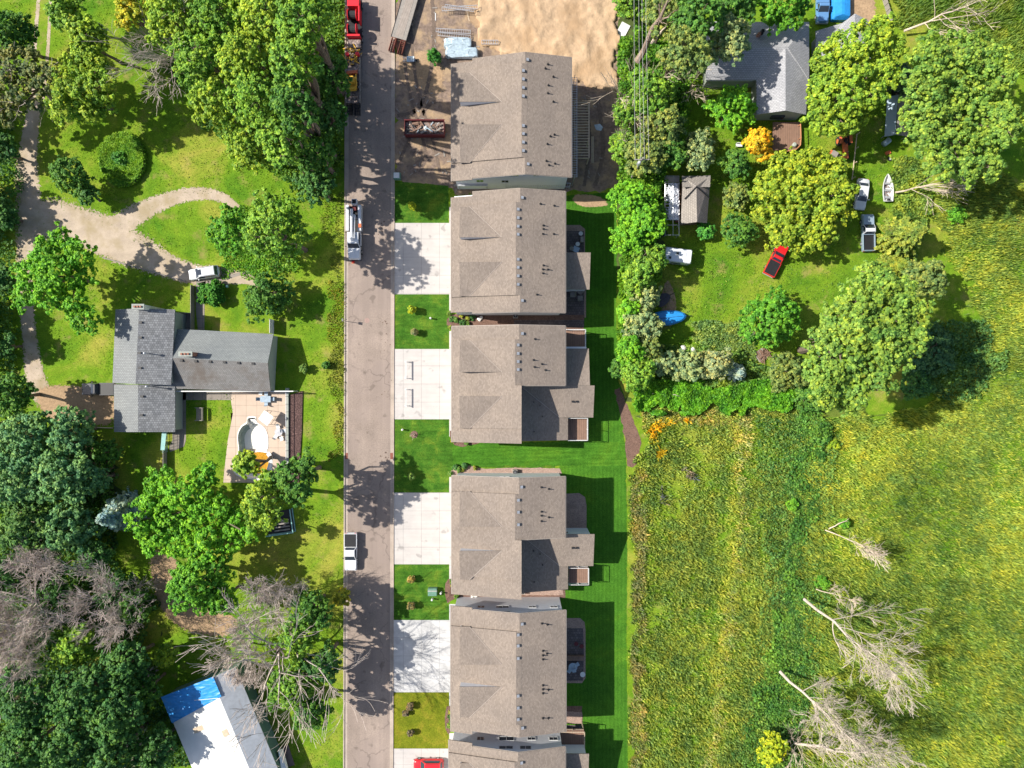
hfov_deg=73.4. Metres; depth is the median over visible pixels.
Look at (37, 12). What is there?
gravel track
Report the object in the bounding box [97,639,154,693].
tree
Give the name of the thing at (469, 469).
planting bed
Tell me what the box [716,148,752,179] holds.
tree
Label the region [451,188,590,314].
townhouse
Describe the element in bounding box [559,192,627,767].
back lawn
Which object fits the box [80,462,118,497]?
tree
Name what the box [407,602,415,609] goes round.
sapling
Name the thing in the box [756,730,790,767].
tree
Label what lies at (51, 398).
gravel track
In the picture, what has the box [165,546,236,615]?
tree
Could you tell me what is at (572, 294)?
patio chair
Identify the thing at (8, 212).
tree
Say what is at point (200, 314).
walkway
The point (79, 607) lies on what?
bare tree
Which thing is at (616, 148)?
tree
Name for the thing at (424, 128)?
dumpster
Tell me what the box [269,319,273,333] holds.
privacy screen
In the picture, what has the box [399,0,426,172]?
wheel rut
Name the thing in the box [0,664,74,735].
tree
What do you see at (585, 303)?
stone border
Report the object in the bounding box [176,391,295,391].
pergola beam
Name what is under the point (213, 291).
clipped bush
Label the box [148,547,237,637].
bare earth
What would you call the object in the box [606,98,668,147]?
bare tree
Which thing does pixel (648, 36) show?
dead tree
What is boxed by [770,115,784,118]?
window
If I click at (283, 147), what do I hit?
tree
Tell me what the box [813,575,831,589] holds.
shrub
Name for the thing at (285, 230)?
tree
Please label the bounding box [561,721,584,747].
deck
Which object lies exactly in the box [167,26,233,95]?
tree
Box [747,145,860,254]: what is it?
tree
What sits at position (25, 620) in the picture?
bare tree
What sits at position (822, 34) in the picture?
detached garage
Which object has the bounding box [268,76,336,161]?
tree
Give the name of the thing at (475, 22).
dirt
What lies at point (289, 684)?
tree
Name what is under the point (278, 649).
bare tree
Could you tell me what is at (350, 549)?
pickup truck
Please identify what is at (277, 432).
round table
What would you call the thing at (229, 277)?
walkway
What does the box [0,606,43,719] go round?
bare tree
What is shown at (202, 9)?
tree
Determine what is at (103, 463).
bare earth
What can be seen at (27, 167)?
gravel track
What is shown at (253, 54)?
tree
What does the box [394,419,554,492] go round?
front lawn
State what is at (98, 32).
tree
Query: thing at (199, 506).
tree
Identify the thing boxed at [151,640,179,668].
tree
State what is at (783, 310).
tree
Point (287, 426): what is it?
pool wall
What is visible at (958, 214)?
shrub
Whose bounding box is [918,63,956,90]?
tree
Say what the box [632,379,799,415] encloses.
thicket
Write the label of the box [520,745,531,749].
window
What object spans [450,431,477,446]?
planting bed
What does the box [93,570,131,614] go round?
tree
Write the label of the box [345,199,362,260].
bucket truck
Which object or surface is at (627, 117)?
tree
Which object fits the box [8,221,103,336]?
tree
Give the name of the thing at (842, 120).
tree
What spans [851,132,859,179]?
rail fence
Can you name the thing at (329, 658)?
tree
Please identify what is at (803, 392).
tree
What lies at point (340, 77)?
tree
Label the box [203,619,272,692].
bare tree
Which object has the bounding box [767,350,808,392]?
tree
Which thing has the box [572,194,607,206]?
dirt
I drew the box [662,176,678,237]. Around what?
frame shelter
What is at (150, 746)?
tree
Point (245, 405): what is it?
patio
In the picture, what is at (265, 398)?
patio table
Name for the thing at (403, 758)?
driveway
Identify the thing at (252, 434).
swimming pool
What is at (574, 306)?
patio
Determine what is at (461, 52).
wrapped stack
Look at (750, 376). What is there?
undergrowth
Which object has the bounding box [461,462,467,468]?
shrub
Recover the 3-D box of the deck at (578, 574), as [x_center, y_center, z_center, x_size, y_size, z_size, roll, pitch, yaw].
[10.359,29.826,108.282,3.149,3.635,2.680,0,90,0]
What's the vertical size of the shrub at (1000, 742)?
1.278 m
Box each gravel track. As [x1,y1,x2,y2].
[14,95,41,233]
[15,219,48,405]
[29,187,239,248]
[31,0,39,92]
[35,385,113,425]
[42,2,51,98]
[69,212,256,286]
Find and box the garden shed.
[675,176,709,225]
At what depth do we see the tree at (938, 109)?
97.63 m
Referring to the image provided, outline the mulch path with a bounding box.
[615,388,640,466]
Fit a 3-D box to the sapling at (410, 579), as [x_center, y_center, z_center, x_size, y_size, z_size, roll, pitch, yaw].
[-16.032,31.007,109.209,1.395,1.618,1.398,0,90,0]
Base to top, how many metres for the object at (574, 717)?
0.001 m
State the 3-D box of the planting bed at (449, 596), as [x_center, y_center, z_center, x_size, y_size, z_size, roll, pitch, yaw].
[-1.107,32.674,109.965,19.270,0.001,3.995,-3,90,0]
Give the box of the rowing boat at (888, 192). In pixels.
[883,174,893,201]
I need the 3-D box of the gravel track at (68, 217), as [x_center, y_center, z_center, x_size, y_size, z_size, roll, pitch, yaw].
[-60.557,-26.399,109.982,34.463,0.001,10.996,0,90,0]
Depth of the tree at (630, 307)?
104.92 m
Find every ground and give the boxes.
[0,0,1023,767]
[615,6,765,417]
[629,25,944,745]
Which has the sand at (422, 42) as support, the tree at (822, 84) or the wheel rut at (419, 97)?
the wheel rut at (419, 97)
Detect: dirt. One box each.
[464,0,479,27]
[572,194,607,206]
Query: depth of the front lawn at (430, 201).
109.98 m
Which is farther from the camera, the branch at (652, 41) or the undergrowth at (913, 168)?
the undergrowth at (913, 168)
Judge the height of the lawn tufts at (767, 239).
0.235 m
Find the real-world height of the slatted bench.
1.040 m
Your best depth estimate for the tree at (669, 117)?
102.04 m
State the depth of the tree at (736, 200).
107.15 m
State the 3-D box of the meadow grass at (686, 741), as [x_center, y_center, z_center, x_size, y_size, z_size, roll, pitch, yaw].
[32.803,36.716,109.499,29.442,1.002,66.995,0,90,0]
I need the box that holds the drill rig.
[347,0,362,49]
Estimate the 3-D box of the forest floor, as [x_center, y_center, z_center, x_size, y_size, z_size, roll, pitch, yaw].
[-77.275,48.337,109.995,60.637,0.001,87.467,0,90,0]
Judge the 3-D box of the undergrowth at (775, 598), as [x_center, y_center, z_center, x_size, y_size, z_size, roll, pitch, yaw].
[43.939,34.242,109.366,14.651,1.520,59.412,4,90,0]
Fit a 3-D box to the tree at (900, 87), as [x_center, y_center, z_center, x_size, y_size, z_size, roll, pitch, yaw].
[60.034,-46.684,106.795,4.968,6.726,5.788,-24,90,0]
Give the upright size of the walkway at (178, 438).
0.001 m
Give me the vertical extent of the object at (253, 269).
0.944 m
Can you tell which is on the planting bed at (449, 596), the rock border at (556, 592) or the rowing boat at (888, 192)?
the rock border at (556, 592)
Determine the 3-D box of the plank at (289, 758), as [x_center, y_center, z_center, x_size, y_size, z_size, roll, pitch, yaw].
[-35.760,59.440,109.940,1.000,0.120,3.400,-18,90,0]
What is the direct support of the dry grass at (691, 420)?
on the ground at (176, 230)
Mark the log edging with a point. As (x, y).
(143, 269)
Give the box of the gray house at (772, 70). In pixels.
[703,22,808,119]
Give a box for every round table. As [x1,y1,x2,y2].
[275,428,281,435]
[569,663,576,671]
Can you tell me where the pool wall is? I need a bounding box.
[286,388,288,463]
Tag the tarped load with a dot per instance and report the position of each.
(840, 10)
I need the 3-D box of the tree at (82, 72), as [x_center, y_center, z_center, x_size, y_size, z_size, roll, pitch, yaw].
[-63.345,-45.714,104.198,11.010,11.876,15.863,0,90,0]
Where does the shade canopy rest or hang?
on the patio at (245, 405)
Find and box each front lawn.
[393,692,448,748]
[394,294,448,348]
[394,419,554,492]
[394,564,448,619]
[395,181,448,222]
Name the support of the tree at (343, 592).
on the ground at (176, 230)
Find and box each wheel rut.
[396,99,442,164]
[397,0,436,117]
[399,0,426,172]
[410,27,440,172]
[582,100,591,185]
[593,100,604,185]
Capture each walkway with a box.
[169,393,185,451]
[183,392,231,399]
[196,280,205,329]
[204,271,249,283]
[572,76,576,138]
[572,131,576,184]
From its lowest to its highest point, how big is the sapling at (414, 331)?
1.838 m
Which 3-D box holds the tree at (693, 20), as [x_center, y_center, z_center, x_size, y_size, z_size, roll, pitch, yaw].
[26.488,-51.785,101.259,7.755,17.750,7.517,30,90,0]
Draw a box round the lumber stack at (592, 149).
[591,136,593,162]
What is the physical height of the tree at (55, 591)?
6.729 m
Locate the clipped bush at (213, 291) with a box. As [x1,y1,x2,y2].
[196,278,225,306]
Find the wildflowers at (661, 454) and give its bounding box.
[646,417,691,460]
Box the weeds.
[690,319,756,366]
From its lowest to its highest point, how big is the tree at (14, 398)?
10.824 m
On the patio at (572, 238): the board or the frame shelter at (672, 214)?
the board
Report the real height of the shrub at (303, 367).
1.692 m
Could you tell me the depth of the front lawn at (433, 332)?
109.98 m
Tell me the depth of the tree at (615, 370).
106.81 m
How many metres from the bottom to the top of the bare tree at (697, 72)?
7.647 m
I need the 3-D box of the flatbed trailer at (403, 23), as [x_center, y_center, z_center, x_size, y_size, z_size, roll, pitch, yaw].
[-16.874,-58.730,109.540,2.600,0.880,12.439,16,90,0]
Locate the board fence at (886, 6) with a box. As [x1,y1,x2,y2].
[882,0,892,19]
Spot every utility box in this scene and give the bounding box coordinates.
[393,172,400,179]
[428,587,436,595]
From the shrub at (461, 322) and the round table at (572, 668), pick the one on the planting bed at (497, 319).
the shrub at (461, 322)
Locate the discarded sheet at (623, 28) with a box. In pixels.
[618,22,629,37]
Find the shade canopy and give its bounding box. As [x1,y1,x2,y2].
[259,410,276,425]
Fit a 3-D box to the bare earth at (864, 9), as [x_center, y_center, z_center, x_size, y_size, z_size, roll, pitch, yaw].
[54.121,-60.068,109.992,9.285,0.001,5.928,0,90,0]
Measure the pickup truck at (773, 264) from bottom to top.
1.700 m
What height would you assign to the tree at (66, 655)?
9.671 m
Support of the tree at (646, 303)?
on the ground at (176, 230)
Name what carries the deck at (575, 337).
on the ground at (176, 230)
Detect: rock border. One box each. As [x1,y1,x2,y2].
[514,467,561,473]
[522,590,562,594]
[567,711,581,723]
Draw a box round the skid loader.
[346,70,358,90]
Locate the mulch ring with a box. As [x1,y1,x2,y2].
[411,431,417,437]
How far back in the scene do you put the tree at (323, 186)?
101.51 m
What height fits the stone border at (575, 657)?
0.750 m
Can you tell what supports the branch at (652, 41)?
attached to the dead tree at (648, 36)
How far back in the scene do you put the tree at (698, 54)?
94.89 m
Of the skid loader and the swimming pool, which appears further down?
the swimming pool
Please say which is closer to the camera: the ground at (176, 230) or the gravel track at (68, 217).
the gravel track at (68, 217)
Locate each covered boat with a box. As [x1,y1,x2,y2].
[655,310,691,325]
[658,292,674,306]
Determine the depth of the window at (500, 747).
102.80 m
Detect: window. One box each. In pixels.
[476,736,484,740]
[496,605,508,607]
[499,736,513,740]
[499,746,512,748]
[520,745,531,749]
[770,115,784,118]
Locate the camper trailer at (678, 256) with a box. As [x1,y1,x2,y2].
[664,247,691,265]
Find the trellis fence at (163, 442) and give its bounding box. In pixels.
[160,432,167,464]
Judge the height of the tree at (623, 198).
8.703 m
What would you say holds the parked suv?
on the gravel track at (120, 244)
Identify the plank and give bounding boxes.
[282,745,294,766]
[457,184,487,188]
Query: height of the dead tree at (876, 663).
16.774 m
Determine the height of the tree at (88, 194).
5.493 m
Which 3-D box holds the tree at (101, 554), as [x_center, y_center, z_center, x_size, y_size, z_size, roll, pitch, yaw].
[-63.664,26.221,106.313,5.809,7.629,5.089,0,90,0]
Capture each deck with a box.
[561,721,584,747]
[566,329,585,346]
[568,418,587,440]
[568,566,588,584]
[574,102,589,164]
[772,122,800,151]
[829,150,838,157]
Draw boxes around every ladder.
[436,28,470,33]
[438,32,470,38]
[443,5,477,10]
[445,4,473,11]
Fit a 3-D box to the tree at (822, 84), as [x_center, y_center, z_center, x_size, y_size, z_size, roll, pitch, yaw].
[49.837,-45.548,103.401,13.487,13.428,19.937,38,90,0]
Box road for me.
[347,0,390,767]
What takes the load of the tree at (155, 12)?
on the ground at (176, 230)
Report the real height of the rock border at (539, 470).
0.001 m
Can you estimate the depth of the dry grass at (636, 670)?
109.52 m
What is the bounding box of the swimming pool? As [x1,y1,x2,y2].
[232,416,271,479]
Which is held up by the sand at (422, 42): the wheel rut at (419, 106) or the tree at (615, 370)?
the wheel rut at (419, 106)
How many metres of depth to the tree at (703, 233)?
108.06 m
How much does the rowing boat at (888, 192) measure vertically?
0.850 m
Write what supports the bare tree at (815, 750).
on the ground at (176, 230)
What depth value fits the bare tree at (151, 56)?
100.70 m
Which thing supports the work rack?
on the sand at (422, 42)
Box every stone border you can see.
[566,225,584,252]
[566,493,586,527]
[567,618,585,682]
[567,655,583,660]
[584,290,585,316]
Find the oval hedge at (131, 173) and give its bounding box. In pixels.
[98,131,147,187]
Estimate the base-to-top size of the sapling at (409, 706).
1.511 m
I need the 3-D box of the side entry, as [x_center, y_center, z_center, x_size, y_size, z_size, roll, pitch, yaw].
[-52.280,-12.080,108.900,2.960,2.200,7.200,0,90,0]
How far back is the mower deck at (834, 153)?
109.50 m
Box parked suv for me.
[188,265,219,280]
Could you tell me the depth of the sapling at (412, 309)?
108.49 m
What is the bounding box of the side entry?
[181,285,193,329]
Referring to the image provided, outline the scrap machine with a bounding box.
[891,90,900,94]
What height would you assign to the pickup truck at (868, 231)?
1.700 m
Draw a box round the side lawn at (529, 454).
[452,442,625,466]
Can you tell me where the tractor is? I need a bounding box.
[835,135,852,159]
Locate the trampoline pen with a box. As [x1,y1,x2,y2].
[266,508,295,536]
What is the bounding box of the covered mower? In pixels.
[881,137,891,146]
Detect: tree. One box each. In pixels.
[0,9,42,58]
[0,41,58,124]
[0,44,58,129]
[0,132,22,164]
[0,197,22,231]
[0,262,16,294]
[0,330,22,359]
[0,372,40,418]
[0,409,56,466]
[0,447,50,511]
[0,491,61,552]
[0,535,74,701]
[0,550,34,605]
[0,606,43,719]
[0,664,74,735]
[0,714,63,767]
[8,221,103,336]
[27,501,106,552]
[29,449,97,505]
[30,575,82,629]
[38,714,108,767]
[43,0,86,32]
[43,25,118,128]
[44,550,162,653]
[44,663,112,724]
[45,405,97,454]
[48,155,96,197]
[50,621,106,667]
[63,13,123,64]
[72,540,115,570]
[74,184,100,205]
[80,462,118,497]
[81,0,200,115]
[85,721,148,767]
[86,680,153,744]
[91,438,123,467]
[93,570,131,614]
[95,486,147,532]
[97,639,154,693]
[113,0,164,43]
[117,588,155,623]
[122,460,258,562]
[129,671,165,707]
[132,721,176,767]
[142,0,208,54]
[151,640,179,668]
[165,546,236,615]
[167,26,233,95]
[175,580,385,767]
[186,70,238,129]
[187,0,256,61]
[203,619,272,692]
[205,202,261,256]
[205,583,239,615]
[214,24,280,95]
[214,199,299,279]
[217,570,312,656]
[222,70,293,140]
[222,117,277,175]
[230,449,272,478]
[232,0,300,66]
[238,187,313,268]
[240,468,291,531]
[242,271,296,324]
[253,111,313,170]
[261,34,334,124]
[266,661,319,709]
[267,446,321,508]
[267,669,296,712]
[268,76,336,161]
[269,0,345,96]
[273,616,323,667]
[288,587,334,633]
[291,128,336,174]
[291,168,336,208]
[291,686,334,731]
[294,638,341,685]
[307,50,351,97]
[314,97,348,136]
[332,587,350,606]
[579,47,679,127]
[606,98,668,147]
[606,179,654,216]
[607,358,624,378]
[608,130,633,162]
[608,221,650,255]
[612,0,649,19]
[612,100,641,129]
[615,335,647,367]
[616,298,640,324]
[619,197,668,244]
[620,309,665,345]
[620,356,656,391]
[621,68,677,117]
[621,264,656,297]
[622,133,668,177]
[626,278,662,313]
[631,243,669,277]
[634,0,678,63]
[638,103,686,147]
[641,0,685,44]
[641,337,664,362]
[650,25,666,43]
[650,350,676,376]
[655,23,713,77]
[656,132,689,169]
[667,0,726,44]
[670,349,704,381]
[675,65,716,102]
[678,126,715,171]
[692,347,734,380]
[696,222,716,239]
[701,83,757,134]
[707,11,751,66]
[714,0,756,35]
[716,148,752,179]
[720,211,759,248]
[722,181,749,211]
[724,361,745,382]
[737,285,801,348]
[741,126,774,162]
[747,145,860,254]
[756,0,814,36]
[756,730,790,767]
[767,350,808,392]
[779,670,882,767]
[782,723,833,767]
[791,382,824,411]
[794,698,928,767]
[797,260,935,417]
[799,11,909,137]
[803,585,932,716]
[816,583,862,615]
[825,530,890,571]
[830,101,855,130]
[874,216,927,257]
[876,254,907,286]
[879,61,918,97]
[895,167,974,214]
[896,25,1023,190]
[900,365,935,400]
[901,258,949,299]
[903,320,959,377]
[904,0,1005,38]
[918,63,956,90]
[953,41,990,68]
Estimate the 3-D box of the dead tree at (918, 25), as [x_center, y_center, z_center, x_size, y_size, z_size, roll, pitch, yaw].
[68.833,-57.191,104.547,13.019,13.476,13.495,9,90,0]
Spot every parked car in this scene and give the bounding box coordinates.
[414,757,443,767]
[852,178,869,210]
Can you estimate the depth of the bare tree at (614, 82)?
103.57 m
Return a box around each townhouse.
[448,731,588,767]
[450,597,566,737]
[451,52,571,188]
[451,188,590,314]
[451,324,594,443]
[451,473,594,599]
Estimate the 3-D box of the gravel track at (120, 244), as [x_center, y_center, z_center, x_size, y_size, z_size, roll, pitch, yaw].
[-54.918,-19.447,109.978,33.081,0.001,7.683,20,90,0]
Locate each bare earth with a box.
[84,442,115,489]
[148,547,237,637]
[661,281,676,326]
[829,0,876,22]
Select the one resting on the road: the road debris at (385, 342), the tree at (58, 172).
the road debris at (385, 342)
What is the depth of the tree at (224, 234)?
99.73 m
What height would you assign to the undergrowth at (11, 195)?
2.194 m
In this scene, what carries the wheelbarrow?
on the sand at (422, 63)
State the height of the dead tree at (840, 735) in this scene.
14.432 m
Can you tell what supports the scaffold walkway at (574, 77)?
on the sand at (422, 42)
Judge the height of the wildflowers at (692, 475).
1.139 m
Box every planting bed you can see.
[445,579,564,602]
[445,706,582,733]
[447,314,583,328]
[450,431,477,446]
[451,466,513,474]
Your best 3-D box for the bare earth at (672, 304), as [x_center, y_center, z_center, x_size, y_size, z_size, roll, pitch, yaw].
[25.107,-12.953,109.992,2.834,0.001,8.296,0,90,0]
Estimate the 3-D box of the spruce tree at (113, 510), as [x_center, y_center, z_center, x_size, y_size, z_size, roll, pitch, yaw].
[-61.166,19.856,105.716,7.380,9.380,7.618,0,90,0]
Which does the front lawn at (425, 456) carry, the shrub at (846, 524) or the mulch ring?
the mulch ring
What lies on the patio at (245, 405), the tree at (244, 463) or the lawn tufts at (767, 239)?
the tree at (244, 463)
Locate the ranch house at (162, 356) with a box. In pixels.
[113,304,277,431]
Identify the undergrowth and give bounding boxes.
[0,113,23,418]
[0,430,189,767]
[152,0,344,196]
[615,0,699,400]
[654,344,796,388]
[731,414,842,767]
[889,154,933,260]
[916,319,1008,404]
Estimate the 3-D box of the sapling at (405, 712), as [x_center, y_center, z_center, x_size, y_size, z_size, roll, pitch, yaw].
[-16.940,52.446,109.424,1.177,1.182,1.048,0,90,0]
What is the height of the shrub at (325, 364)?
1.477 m
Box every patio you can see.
[223,392,285,482]
[514,320,583,326]
[559,292,583,314]
[560,725,581,735]
[566,231,583,251]
[567,628,583,680]
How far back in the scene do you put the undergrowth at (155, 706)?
109.27 m
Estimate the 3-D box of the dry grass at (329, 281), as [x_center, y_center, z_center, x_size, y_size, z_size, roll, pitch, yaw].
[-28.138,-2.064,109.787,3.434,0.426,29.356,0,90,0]
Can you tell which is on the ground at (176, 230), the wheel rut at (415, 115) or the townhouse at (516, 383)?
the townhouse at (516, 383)
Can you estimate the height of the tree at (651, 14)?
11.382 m
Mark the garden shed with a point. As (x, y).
(693, 197)
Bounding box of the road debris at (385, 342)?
[378,221,391,464]
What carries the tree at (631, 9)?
on the underbrush ground at (629, 21)
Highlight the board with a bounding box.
[573,245,579,252]
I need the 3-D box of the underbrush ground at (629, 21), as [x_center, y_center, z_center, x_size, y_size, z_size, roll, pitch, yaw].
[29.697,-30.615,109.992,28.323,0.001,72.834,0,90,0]
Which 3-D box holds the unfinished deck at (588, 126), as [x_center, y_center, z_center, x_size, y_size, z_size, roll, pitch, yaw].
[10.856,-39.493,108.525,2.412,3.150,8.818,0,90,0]
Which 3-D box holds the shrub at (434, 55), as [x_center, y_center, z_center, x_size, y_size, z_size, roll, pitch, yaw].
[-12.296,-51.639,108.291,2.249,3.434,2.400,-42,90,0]
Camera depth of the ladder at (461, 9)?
108.97 m
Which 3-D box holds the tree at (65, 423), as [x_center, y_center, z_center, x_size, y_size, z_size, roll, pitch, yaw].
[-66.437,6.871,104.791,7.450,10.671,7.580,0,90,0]
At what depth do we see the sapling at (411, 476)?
108.44 m
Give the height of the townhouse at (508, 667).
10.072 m
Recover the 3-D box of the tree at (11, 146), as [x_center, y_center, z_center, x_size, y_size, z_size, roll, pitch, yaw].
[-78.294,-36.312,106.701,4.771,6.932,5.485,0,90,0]
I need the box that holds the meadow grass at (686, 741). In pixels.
[626,405,809,767]
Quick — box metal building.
[161,662,280,767]
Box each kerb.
[343,0,348,767]
[390,0,394,767]
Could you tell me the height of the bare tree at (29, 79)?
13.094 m
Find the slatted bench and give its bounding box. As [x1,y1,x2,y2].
[195,407,203,420]
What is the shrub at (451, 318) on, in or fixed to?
on the planting bed at (497, 319)
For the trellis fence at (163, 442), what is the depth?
108.10 m
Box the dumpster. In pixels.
[404,119,444,137]
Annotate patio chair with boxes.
[570,292,575,296]
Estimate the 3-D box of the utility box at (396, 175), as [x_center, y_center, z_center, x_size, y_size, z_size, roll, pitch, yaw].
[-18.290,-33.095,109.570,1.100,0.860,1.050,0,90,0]
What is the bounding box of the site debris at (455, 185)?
[397,7,612,192]
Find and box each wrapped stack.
[444,37,471,48]
[445,47,477,58]
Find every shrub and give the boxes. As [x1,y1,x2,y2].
[111,151,128,166]
[299,363,306,373]
[321,361,330,368]
[427,48,441,66]
[449,316,454,321]
[459,319,464,325]
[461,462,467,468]
[785,497,799,511]
[808,422,831,445]
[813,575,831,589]
[827,438,840,449]
[838,518,850,528]
[946,204,969,224]
[993,734,1005,745]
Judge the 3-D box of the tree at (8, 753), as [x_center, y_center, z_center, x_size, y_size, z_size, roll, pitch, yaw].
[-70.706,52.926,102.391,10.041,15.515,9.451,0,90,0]
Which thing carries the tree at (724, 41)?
on the ground at (176, 230)
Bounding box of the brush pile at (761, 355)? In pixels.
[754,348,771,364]
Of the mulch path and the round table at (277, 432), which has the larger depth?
the mulch path
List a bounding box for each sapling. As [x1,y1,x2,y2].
[402,710,408,716]
[406,702,413,710]
[407,201,416,210]
[407,305,416,313]
[407,575,414,582]
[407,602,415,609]
[407,729,414,736]
[408,472,414,480]
[410,328,418,335]
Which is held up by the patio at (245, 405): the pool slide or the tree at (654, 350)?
the pool slide
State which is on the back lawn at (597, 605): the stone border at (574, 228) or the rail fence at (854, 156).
the stone border at (574, 228)
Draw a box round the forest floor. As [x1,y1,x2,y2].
[0,420,166,711]
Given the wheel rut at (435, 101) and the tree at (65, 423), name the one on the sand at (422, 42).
the wheel rut at (435, 101)
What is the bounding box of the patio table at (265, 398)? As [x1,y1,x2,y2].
[260,396,271,401]
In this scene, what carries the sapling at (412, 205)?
on the front lawn at (430, 201)
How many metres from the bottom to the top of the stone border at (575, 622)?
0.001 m
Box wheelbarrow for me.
[403,56,416,61]
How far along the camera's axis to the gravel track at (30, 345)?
109.97 m
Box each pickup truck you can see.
[82,382,116,396]
[342,532,357,569]
[762,245,787,277]
[814,0,830,23]
[859,214,876,251]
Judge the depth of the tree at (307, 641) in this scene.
99.33 m
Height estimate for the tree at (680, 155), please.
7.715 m
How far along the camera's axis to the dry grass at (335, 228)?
109.86 m
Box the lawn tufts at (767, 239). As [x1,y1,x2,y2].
[660,93,892,373]
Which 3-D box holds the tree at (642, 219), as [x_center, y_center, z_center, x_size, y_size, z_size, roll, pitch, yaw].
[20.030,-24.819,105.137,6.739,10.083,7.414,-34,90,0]
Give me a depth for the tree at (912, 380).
107.22 m
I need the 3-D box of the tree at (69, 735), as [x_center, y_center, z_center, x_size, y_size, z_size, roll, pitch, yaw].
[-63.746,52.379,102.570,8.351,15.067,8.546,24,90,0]
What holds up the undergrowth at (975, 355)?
on the ground at (176, 230)
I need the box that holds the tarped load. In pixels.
[830,0,850,21]
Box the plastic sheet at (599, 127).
[594,124,602,130]
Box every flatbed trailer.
[345,51,360,115]
[388,0,417,55]
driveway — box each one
[393,733,453,767]
[394,207,450,310]
[394,331,450,436]
[394,477,450,578]
[394,604,454,705]
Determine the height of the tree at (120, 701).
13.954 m
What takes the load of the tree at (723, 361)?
on the underbrush ground at (629, 21)
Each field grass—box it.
[780,168,1023,767]
[893,0,1023,78]
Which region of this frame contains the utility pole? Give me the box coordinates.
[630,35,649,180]
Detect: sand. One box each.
[395,0,620,194]
[398,50,444,93]
[475,0,619,90]
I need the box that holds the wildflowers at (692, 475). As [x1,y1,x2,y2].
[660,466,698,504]
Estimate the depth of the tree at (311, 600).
100.67 m
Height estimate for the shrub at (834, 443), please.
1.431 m
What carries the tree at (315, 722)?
on the ground at (176, 230)
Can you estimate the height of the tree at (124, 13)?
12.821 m
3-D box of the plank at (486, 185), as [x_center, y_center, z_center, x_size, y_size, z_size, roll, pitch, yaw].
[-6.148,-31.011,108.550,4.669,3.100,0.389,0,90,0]
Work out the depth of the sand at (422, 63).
109.98 m
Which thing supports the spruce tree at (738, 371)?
on the underbrush ground at (629, 21)
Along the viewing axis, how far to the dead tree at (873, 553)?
104.67 m
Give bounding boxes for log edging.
[102,257,185,281]
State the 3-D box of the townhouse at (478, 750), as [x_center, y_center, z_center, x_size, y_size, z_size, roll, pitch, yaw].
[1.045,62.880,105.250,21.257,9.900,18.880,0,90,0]
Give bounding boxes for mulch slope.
[289,391,302,482]
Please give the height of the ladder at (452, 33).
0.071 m
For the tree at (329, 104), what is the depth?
102.40 m
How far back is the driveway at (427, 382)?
109.97 m
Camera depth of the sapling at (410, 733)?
109.00 m
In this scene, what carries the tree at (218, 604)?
on the ground at (176, 230)
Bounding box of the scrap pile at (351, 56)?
[342,44,361,65]
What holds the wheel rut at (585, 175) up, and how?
on the sand at (422, 42)
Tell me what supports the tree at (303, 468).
on the ground at (176, 230)
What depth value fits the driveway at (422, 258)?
109.97 m
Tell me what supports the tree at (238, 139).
on the ground at (176, 230)
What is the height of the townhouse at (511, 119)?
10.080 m
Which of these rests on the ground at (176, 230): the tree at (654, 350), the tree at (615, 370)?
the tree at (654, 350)
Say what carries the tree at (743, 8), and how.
on the ground at (176, 230)
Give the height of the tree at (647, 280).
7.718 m
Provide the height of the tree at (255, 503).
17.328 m
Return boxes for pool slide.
[266,451,273,470]
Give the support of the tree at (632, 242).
on the underbrush ground at (629, 21)
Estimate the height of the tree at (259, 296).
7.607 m
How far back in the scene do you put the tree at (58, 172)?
104.57 m
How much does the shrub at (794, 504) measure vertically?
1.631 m
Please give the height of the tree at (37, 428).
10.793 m
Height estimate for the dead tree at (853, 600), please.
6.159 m
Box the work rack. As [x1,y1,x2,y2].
[481,40,497,45]
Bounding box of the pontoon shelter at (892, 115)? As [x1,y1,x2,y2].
[881,95,910,138]
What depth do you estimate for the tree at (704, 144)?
104.31 m
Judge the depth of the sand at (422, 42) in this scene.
109.99 m
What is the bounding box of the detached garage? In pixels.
[812,14,870,64]
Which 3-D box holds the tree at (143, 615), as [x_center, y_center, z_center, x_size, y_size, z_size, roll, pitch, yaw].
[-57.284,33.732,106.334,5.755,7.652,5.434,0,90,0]
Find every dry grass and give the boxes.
[319,191,344,279]
[326,280,345,461]
[628,469,650,767]
[641,409,751,436]
[703,422,754,767]
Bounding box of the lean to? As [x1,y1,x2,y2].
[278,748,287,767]
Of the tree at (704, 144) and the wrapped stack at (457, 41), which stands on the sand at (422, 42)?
the wrapped stack at (457, 41)

